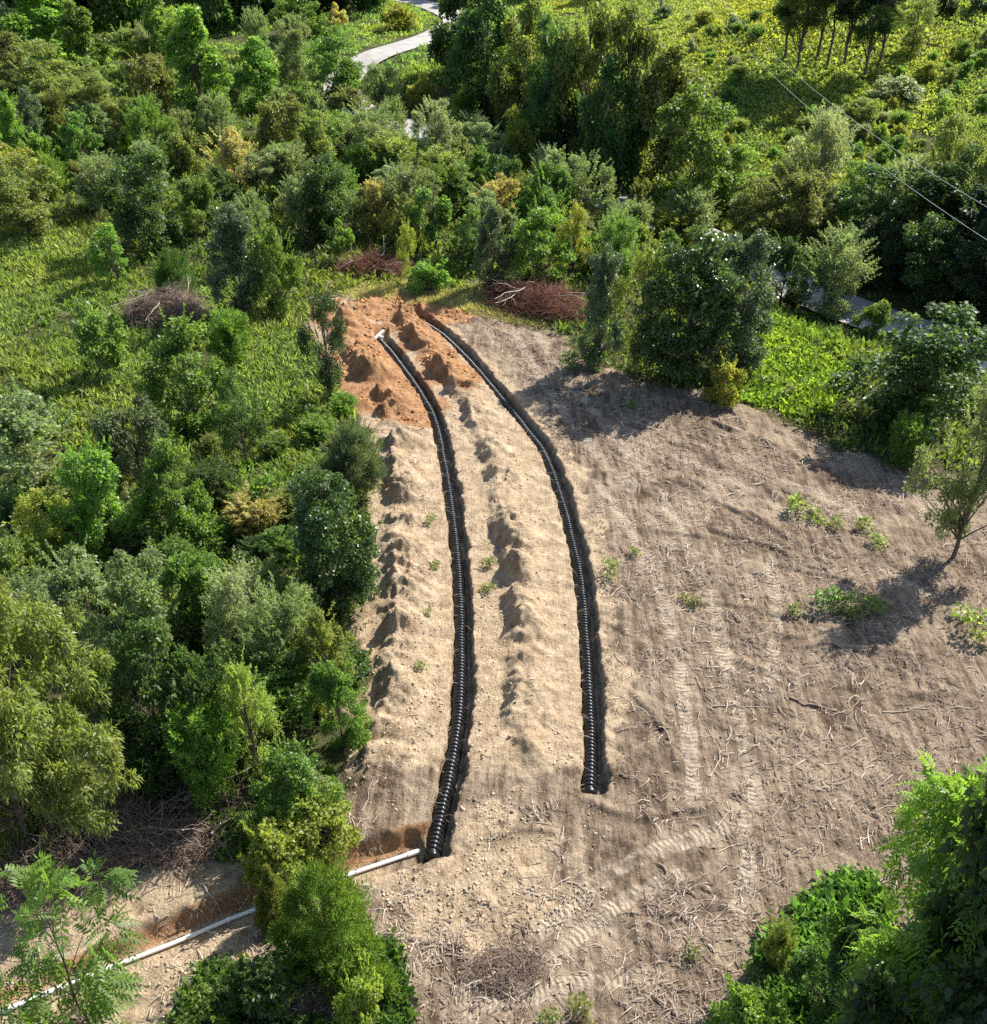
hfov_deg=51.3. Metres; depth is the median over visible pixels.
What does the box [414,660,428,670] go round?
weed
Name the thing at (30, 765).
broadleaf tree
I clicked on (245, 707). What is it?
young tree
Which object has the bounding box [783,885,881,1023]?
young tree
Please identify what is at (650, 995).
fallen branch
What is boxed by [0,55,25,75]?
locust tree
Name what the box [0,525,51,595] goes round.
shrub
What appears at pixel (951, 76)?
shrub
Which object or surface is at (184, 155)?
shrub
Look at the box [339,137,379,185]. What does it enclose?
willow tree
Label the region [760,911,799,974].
shrub
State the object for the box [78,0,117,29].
forest tree
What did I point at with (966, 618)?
weed
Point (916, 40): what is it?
young tree
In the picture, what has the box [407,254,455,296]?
shrub
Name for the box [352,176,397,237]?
young tree
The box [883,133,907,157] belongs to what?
shrub
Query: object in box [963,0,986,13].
shrub
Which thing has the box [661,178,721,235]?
willow tree
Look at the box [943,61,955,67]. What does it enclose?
shrub
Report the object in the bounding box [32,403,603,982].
hanging roots
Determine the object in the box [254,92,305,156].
young tree
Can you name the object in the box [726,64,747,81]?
shrub
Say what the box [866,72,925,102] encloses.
shrub
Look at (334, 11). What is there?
sapling
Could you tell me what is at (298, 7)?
broadleaf tree
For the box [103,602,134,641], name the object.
young tree
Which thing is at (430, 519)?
weed
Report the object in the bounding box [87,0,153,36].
forest tree
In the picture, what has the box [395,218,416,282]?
young tree
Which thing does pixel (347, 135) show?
shrub
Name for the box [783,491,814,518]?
weed
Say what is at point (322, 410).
shrub
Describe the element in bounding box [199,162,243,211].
young tree
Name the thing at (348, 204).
shrub
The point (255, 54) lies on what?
broadleaf tree
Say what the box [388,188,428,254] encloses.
young tree
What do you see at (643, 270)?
young tree
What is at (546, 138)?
roadside tree
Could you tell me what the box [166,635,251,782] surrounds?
young tree
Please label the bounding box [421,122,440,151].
young tree
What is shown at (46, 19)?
broadleaf tree
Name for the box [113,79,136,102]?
locust tree
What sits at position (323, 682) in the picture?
young tree
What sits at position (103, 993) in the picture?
sapling
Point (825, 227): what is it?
locust tree
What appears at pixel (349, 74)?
broadleaf tree
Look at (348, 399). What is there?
shrub
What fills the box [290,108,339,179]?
young tree
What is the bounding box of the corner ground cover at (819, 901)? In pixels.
[736,862,929,1023]
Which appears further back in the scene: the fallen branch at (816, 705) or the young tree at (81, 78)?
the young tree at (81, 78)
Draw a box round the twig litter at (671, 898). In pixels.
[409,330,986,1023]
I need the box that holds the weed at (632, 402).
[624,398,639,409]
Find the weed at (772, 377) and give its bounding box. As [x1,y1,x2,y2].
[762,372,786,384]
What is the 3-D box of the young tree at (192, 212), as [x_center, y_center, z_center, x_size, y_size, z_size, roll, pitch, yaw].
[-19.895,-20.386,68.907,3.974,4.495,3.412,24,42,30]
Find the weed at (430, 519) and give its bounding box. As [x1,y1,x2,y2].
[424,513,436,525]
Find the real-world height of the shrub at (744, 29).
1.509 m
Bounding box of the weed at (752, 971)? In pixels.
[740,957,763,987]
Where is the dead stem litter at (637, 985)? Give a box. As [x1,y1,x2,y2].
[382,809,790,1023]
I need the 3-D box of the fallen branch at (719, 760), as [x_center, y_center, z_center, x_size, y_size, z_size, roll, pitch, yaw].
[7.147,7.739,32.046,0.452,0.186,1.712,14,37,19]
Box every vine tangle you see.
[0,807,133,923]
[2,757,276,896]
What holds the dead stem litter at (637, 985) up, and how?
on the ground at (633, 864)
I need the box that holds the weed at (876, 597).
[861,592,892,608]
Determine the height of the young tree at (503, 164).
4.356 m
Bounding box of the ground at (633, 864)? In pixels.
[0,0,986,1023]
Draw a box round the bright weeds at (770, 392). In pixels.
[710,306,858,417]
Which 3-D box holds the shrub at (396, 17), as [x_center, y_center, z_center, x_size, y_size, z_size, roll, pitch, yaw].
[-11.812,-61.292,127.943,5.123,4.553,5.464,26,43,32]
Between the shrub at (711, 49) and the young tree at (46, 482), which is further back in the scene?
the shrub at (711, 49)
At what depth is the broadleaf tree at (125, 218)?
64.95 m
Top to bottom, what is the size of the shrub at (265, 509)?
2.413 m
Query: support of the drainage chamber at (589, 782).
on the ground at (633, 864)
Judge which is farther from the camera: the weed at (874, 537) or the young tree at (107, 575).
the weed at (874, 537)
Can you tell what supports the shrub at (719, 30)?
on the ground at (633, 864)
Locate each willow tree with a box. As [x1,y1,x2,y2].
[1,563,60,606]
[29,149,67,198]
[69,148,135,215]
[115,64,141,96]
[119,91,181,171]
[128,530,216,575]
[132,19,153,73]
[162,66,195,111]
[165,106,202,149]
[173,453,244,510]
[192,87,236,145]
[199,545,275,657]
[227,65,248,103]
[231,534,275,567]
[232,188,274,271]
[233,571,325,695]
[238,5,271,55]
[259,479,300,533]
[269,11,314,86]
[273,171,326,245]
[297,481,355,533]
[331,186,376,239]
[332,96,405,178]
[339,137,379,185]
[357,56,406,110]
[374,155,440,231]
[380,93,407,137]
[410,94,463,169]
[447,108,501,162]
[483,135,518,172]
[509,169,533,209]
[526,141,571,199]
[555,147,619,229]
[597,202,637,251]
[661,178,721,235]
[780,98,857,205]
[797,215,881,322]
[873,153,933,261]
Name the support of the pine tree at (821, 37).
on the ground at (633, 864)
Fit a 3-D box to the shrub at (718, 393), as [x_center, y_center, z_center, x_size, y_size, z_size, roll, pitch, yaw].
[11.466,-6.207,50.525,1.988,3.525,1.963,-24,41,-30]
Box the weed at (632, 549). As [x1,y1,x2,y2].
[628,545,644,556]
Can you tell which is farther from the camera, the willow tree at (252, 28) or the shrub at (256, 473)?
the willow tree at (252, 28)
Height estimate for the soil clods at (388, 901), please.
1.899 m
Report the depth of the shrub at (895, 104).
86.15 m
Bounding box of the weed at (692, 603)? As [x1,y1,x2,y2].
[686,592,704,610]
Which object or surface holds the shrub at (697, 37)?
on the ground at (633, 864)
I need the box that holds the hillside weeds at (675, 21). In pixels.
[521,0,986,266]
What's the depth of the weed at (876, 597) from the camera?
37.82 m
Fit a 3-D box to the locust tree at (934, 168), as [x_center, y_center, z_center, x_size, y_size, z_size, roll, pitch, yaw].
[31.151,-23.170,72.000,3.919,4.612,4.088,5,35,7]
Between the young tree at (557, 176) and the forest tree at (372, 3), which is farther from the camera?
the forest tree at (372, 3)
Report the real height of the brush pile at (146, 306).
3.742 m
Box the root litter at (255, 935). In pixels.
[0,807,428,1023]
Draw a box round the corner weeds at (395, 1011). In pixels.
[157,916,421,1023]
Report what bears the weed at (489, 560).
on the ground at (633, 864)
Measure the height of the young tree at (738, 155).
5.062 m
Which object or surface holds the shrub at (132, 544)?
on the ground at (633, 864)
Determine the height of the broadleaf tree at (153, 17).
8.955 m
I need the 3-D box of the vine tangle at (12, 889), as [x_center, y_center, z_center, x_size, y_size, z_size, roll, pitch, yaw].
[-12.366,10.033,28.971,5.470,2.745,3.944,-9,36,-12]
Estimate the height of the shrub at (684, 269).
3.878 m
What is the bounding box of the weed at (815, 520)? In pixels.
[800,505,830,526]
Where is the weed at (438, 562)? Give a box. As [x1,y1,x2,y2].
[429,559,440,570]
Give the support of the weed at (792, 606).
on the ground at (633, 864)
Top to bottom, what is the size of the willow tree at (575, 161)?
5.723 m
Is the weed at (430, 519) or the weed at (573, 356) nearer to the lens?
the weed at (430, 519)
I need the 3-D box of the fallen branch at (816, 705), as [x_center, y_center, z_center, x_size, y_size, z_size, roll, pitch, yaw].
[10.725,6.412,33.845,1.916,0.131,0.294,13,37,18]
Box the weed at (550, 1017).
[535,1005,563,1023]
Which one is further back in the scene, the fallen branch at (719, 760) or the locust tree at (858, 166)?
the locust tree at (858, 166)
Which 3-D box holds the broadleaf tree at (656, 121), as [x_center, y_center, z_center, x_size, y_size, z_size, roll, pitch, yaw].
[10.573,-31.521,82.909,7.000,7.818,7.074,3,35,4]
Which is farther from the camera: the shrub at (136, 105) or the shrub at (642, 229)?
the shrub at (136, 105)
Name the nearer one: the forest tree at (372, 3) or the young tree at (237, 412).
the young tree at (237, 412)
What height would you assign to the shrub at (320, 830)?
3.134 m
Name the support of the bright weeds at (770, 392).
on the ground at (633, 864)
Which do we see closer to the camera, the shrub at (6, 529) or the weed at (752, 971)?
the weed at (752, 971)
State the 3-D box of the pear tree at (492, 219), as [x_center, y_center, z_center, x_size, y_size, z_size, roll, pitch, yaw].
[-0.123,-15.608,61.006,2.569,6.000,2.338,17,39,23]
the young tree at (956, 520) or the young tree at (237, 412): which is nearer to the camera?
the young tree at (956, 520)
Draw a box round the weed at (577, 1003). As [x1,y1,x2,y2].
[567,990,595,1023]
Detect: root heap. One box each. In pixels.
[146,814,241,886]
[456,924,553,1000]
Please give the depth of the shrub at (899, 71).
89.68 m
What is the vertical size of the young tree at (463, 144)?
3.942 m
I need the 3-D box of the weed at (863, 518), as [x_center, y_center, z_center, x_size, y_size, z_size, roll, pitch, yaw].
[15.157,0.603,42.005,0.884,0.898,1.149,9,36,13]
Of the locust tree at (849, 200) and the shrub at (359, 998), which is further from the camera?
the locust tree at (849, 200)
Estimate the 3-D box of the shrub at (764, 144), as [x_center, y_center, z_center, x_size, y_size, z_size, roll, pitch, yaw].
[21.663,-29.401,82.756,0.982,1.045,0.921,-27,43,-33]
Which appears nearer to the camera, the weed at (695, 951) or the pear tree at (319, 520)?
the weed at (695, 951)
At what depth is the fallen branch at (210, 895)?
28.18 m
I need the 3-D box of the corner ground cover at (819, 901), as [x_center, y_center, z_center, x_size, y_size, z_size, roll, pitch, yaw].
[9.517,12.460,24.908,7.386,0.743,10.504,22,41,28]
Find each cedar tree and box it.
[51,145,72,182]
[117,126,135,164]
[149,244,199,305]
[252,863,296,933]
[264,840,403,1014]
[316,414,388,514]
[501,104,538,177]
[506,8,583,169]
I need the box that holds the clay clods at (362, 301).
[312,288,477,428]
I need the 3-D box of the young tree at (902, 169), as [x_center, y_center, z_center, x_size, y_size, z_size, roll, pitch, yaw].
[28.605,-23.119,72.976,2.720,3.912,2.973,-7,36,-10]
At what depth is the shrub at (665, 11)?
120.54 m
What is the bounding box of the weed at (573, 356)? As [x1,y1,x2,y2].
[555,349,578,368]
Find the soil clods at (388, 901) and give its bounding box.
[2,335,985,1023]
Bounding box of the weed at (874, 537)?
[865,530,886,549]
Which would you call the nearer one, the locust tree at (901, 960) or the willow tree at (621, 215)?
the locust tree at (901, 960)
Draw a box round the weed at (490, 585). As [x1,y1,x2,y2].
[478,580,498,590]
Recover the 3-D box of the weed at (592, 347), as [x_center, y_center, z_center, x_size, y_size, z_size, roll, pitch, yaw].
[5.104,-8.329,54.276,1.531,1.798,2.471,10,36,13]
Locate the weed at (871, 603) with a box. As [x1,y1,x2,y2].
[850,594,887,616]
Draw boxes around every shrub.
[0,476,46,534]
[0,522,18,550]
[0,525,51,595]
[22,124,54,168]
[29,88,66,138]
[64,159,92,189]
[79,572,105,609]
[107,494,170,561]
[118,715,191,803]
[122,575,209,652]
[123,189,146,222]
[125,99,155,144]
[147,669,213,713]
[158,499,233,572]
[161,696,241,819]
[164,127,206,176]
[172,973,243,1023]
[182,544,219,588]
[199,432,223,456]
[205,302,251,367]
[205,631,311,746]
[210,950,299,1023]
[214,552,307,646]
[221,479,288,539]
[224,458,296,542]
[226,175,246,197]
[236,805,321,904]
[247,466,284,490]
[247,524,298,565]
[255,596,302,640]
[256,430,288,459]
[259,139,314,191]
[264,193,294,229]
[266,140,301,172]
[277,756,333,799]
[280,587,324,637]
[292,447,344,483]
[292,783,362,874]
[299,412,336,445]
[304,396,340,432]
[306,86,327,117]
[317,430,337,447]
[326,110,357,154]
[327,106,343,133]
[327,390,358,419]
[328,160,360,204]
[330,944,383,1023]
[334,479,354,500]
[335,114,366,168]
[337,641,372,691]
[338,187,354,218]
[362,127,416,179]
[379,0,422,31]
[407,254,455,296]
[418,143,464,197]
[418,160,457,214]
[615,194,653,241]
[632,221,657,256]
[646,305,674,323]
[649,199,715,248]
[653,4,672,19]
[661,245,693,277]
[685,12,692,19]
[686,35,699,52]
[688,33,702,43]
[693,8,716,24]
[702,351,748,408]
[703,46,713,51]
[703,238,731,267]
[705,24,716,34]
[705,51,716,57]
[705,971,791,1023]
[706,57,715,64]
[711,23,729,36]
[721,85,738,102]
[722,132,734,146]
[725,12,741,25]
[725,55,740,68]
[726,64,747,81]
[726,74,739,87]
[728,49,735,57]
[728,116,749,133]
[730,22,742,32]
[742,22,751,33]
[747,24,765,39]
[749,9,763,21]
[750,22,765,27]
[757,141,766,148]
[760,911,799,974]
[766,144,785,160]
[784,128,802,140]
[793,111,816,132]
[802,104,819,124]
[829,102,851,124]
[838,96,881,124]
[839,94,853,107]
[847,142,864,157]
[849,121,870,139]
[851,298,894,343]
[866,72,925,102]
[867,120,889,144]
[869,143,894,164]
[875,111,890,123]
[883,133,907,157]
[886,95,899,108]
[888,408,932,468]
[889,109,913,127]
[890,122,910,143]
[892,65,908,78]
[905,152,923,160]
[916,57,940,79]
[916,138,929,148]
[924,50,939,63]
[929,0,959,16]
[933,93,955,117]
[937,88,955,102]
[941,64,958,84]
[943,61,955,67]
[949,36,974,60]
[952,80,966,93]
[956,59,975,81]
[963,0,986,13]
[966,133,986,148]
[970,49,986,67]
[974,93,986,110]
[978,29,986,44]
[978,118,986,132]
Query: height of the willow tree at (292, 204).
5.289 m
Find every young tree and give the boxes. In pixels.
[0,88,26,161]
[0,141,46,196]
[0,373,86,515]
[2,168,42,204]
[12,586,77,655]
[24,465,74,513]
[27,533,122,653]
[43,432,166,566]
[47,106,103,169]
[61,75,92,106]
[65,97,119,150]
[86,390,180,503]
[90,537,197,686]
[90,555,177,615]
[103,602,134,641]
[113,481,128,497]
[115,93,152,125]
[119,46,186,117]
[130,302,240,442]
[133,427,213,550]
[161,550,226,650]
[164,135,180,164]
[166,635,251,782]
[172,172,222,233]
[199,125,261,192]
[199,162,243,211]
[210,366,267,460]
[214,642,282,787]
[247,216,304,316]
[248,731,353,831]
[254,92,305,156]
[259,84,299,130]
[280,120,298,141]
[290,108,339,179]
[290,600,356,720]
[295,283,347,401]
[299,649,372,750]
[317,120,343,155]
[324,82,373,123]
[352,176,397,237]
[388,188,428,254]
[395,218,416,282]
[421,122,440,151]
[446,132,477,175]
[456,187,508,245]
[467,144,493,184]
[468,172,520,214]
[481,149,522,201]
[487,203,524,250]
[500,199,577,288]
[506,190,538,230]
[518,156,577,229]
[526,178,570,254]
[527,144,567,209]
[553,198,594,272]
[576,231,601,269]
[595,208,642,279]
[610,232,669,370]
[629,175,655,223]
[652,226,684,256]
[714,137,765,203]
[737,286,750,308]
[753,229,812,310]
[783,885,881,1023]
[882,157,909,206]
[900,0,942,53]
[902,375,986,558]
[920,94,986,197]
[967,129,986,225]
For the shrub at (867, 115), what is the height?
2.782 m
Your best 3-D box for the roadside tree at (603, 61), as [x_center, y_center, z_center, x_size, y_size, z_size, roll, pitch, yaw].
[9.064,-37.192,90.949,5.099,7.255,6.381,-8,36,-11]
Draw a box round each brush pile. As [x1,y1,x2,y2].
[110,273,224,334]
[323,235,415,279]
[470,264,589,326]
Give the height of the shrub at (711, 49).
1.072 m
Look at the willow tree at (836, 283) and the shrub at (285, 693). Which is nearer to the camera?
the shrub at (285, 693)
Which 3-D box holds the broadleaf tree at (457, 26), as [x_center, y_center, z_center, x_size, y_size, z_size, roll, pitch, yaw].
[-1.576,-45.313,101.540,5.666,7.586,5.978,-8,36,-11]
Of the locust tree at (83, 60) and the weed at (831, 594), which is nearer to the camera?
the weed at (831, 594)
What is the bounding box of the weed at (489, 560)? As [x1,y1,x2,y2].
[478,555,496,568]
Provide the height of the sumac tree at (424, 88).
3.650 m
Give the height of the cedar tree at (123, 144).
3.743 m
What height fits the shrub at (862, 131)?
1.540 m
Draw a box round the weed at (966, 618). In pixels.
[951,600,986,643]
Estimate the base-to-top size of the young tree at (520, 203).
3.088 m
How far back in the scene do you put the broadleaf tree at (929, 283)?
61.09 m
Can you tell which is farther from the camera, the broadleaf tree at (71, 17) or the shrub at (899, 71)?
the broadleaf tree at (71, 17)
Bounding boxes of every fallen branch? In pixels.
[202,883,228,924]
[362,776,374,810]
[529,310,571,334]
[621,979,678,1008]
[709,741,728,776]
[712,704,762,709]
[783,754,828,761]
[790,697,848,714]
[848,692,868,713]
[882,703,978,718]
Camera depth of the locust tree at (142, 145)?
74.61 m
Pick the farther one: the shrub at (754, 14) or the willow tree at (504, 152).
the shrub at (754, 14)
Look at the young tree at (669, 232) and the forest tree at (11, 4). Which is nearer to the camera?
the young tree at (669, 232)
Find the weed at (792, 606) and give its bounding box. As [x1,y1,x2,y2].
[785,602,803,622]
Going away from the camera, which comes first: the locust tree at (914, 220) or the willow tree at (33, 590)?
the willow tree at (33, 590)
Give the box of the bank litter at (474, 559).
[355,313,645,800]
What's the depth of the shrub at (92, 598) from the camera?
38.88 m
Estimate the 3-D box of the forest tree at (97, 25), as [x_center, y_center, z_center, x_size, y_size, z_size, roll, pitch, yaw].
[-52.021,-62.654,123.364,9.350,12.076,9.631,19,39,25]
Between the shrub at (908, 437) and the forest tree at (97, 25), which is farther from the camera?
the forest tree at (97, 25)
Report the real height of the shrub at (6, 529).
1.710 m
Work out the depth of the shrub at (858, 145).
80.42 m
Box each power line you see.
[704,1,986,239]
[726,5,986,206]
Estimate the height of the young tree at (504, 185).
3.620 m
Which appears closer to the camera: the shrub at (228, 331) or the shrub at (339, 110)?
the shrub at (228, 331)
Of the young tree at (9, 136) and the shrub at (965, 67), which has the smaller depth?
the young tree at (9, 136)
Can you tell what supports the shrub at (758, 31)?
on the ground at (633, 864)
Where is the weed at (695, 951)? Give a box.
[680,938,705,968]
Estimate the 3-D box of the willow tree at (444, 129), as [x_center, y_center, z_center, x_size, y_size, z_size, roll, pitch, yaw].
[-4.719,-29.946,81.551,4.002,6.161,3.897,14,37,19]
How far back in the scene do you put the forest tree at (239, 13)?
130.41 m
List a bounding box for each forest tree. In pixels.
[0,0,45,30]
[44,0,106,38]
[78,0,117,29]
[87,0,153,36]
[171,0,265,31]
[208,0,257,26]
[238,0,286,21]
[311,0,362,16]
[352,0,386,10]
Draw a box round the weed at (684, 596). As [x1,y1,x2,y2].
[677,591,688,605]
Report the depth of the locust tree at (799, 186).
67.45 m
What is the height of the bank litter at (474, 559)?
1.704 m
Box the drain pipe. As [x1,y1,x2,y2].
[2,848,419,1013]
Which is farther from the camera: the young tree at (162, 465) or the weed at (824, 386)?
the weed at (824, 386)
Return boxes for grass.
[0,0,557,102]
[0,222,359,492]
[327,273,549,328]
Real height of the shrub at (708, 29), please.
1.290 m
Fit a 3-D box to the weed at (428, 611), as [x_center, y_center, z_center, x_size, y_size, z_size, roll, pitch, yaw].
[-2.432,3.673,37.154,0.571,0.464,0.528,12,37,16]
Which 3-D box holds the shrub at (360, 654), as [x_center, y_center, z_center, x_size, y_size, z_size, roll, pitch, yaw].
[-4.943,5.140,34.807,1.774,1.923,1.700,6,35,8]
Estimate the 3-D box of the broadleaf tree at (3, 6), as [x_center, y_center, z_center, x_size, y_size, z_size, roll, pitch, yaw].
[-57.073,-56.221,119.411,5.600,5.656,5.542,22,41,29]
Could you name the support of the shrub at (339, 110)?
on the ground at (633, 864)
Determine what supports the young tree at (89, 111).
on the ground at (633, 864)
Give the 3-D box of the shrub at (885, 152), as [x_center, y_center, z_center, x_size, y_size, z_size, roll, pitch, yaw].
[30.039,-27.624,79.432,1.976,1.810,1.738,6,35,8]
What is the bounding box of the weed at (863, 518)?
[853,516,874,536]
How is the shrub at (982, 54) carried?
on the ground at (633, 864)
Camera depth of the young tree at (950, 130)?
65.08 m
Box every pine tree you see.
[771,0,804,59]
[776,0,832,71]
[815,0,857,68]
[816,0,837,60]
[831,0,870,63]
[849,0,902,77]
[862,0,906,66]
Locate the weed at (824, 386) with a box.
[817,380,834,391]
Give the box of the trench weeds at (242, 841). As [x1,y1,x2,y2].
[147,759,339,866]
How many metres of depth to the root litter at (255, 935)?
27.35 m
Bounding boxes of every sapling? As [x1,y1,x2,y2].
[0,849,149,1023]
[69,298,128,372]
[86,221,128,279]
[324,1,348,31]
[325,217,354,256]
[404,175,452,250]
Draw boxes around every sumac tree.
[406,74,438,106]
[449,82,480,133]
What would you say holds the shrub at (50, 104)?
on the ground at (633, 864)
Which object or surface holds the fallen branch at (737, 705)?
on the ground at (633, 864)
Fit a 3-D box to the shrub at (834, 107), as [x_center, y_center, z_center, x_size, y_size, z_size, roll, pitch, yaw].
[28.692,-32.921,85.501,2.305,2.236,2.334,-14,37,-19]
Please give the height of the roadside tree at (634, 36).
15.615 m
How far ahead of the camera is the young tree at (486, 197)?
65.62 m
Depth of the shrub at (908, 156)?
78.72 m
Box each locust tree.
[0,30,37,94]
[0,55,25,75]
[5,30,84,124]
[50,60,126,138]
[66,54,109,100]
[107,22,137,67]
[110,157,129,198]
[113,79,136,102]
[128,129,173,189]
[150,99,164,123]
[232,150,280,206]
[365,157,412,205]
[442,155,484,214]
[449,203,497,265]
[460,119,509,175]
[569,215,597,244]
[725,168,785,252]
[753,162,811,229]
[760,157,837,255]
[808,178,841,224]
[814,216,838,252]
[822,162,909,264]
[823,749,986,1023]
[828,159,891,242]
[905,170,944,225]
[925,143,957,171]
[944,166,986,296]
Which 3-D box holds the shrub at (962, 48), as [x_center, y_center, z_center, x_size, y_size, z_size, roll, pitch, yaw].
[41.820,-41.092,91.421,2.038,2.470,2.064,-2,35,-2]
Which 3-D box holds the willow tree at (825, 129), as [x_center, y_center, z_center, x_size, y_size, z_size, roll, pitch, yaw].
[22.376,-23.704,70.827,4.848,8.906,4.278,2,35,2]
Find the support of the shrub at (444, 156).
on the ground at (633, 864)
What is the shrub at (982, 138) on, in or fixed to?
on the ground at (633, 864)
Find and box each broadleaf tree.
[0,0,87,63]
[0,1,16,50]
[0,152,61,236]
[0,519,143,863]
[7,486,76,564]
[56,0,113,74]
[80,614,181,789]
[93,147,187,253]
[137,0,182,73]
[159,5,235,127]
[232,35,283,112]
[266,0,333,37]
[283,152,349,241]
[303,23,364,104]
[447,9,498,88]
[452,50,484,92]
[475,37,543,129]
[593,70,662,149]
[648,81,739,216]
[824,301,986,440]
[857,211,909,290]
[896,211,977,307]
[918,139,986,259]
[938,218,986,321]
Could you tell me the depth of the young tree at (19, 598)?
36.99 m
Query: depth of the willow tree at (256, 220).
62.97 m
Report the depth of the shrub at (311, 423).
47.20 m
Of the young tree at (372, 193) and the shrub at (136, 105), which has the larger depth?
the shrub at (136, 105)
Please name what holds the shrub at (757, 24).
on the ground at (633, 864)
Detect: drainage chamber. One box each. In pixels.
[377,338,467,862]
[419,318,597,794]
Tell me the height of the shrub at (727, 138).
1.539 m
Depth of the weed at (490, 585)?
38.70 m
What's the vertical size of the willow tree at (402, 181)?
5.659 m
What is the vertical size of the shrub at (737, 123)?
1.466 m
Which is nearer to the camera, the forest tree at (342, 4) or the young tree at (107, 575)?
the young tree at (107, 575)
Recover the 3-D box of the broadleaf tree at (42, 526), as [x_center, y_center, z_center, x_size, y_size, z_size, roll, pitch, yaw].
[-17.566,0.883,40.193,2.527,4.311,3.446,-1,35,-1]
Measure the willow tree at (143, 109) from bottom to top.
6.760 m
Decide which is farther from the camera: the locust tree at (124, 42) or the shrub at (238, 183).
the locust tree at (124, 42)
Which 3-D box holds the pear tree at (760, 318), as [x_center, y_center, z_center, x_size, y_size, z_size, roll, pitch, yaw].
[12.388,-10.298,51.688,4.288,8.619,3.902,-8,36,-11]
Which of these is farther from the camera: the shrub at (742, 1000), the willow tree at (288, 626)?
the willow tree at (288, 626)
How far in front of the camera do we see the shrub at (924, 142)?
81.12 m
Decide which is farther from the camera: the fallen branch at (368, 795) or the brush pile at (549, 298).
the brush pile at (549, 298)
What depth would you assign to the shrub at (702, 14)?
111.35 m
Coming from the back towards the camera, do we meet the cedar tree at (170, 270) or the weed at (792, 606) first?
the cedar tree at (170, 270)
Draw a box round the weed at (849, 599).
[829,588,863,620]
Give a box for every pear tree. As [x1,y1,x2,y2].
[14,85,50,152]
[202,194,263,312]
[271,458,381,618]
[470,200,516,291]
[575,233,624,372]
[628,214,752,383]
[697,227,782,378]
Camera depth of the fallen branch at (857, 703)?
33.99 m
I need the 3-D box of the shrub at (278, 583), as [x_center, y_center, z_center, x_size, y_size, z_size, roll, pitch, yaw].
[-8.349,3.226,36.607,3.236,2.824,3.302,16,38,22]
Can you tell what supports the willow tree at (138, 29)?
on the ground at (633, 864)
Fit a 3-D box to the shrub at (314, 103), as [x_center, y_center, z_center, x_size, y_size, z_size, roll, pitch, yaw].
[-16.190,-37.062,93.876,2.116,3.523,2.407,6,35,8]
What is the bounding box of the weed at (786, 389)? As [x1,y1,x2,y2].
[780,383,797,394]
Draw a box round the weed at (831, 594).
[808,584,849,612]
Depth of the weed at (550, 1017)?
25.04 m
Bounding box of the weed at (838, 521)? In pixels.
[829,514,845,530]
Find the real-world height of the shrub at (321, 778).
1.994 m
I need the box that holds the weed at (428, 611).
[419,606,434,619]
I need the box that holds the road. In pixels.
[323,0,986,369]
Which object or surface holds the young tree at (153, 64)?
on the ground at (633, 864)
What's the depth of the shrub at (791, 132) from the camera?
82.94 m
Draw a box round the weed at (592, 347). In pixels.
[576,338,602,367]
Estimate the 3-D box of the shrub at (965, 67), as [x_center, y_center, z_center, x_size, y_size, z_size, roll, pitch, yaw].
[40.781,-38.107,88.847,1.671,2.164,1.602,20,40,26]
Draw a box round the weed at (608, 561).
[600,556,621,580]
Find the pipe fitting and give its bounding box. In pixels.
[375,329,384,338]
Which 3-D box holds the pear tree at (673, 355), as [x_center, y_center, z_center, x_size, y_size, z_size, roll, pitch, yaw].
[9.882,-10.076,50.582,5.482,8.562,5.474,19,39,25]
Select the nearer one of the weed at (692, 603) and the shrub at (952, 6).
the weed at (692, 603)
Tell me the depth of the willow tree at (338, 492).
41.48 m
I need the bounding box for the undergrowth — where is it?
[0,5,986,726]
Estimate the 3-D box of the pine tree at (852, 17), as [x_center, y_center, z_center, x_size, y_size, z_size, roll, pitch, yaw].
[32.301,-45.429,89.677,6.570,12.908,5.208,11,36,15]
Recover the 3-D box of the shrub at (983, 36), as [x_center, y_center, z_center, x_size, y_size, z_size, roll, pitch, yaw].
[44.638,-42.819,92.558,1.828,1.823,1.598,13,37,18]
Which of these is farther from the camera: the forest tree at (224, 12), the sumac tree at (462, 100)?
the forest tree at (224, 12)
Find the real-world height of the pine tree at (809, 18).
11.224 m
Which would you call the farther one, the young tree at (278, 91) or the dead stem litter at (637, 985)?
the young tree at (278, 91)
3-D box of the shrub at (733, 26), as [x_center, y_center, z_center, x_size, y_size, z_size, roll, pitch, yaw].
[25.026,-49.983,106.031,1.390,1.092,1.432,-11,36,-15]
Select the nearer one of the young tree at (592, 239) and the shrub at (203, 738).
the shrub at (203, 738)
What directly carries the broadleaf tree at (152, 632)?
on the ground at (633, 864)
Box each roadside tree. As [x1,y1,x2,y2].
[425,0,490,73]
[444,0,520,131]
[484,0,552,145]
[533,23,567,43]
[535,68,590,166]
[546,0,622,176]
[577,53,648,199]
[581,0,663,190]
[590,54,605,93]
[621,46,666,139]
[628,40,714,188]
[838,770,986,1023]
[860,160,973,272]
[976,251,986,307]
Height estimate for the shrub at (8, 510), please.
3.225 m
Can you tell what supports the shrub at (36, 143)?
on the ground at (633, 864)
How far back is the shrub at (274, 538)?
39.62 m
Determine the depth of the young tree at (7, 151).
73.84 m
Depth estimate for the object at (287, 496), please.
41.21 m

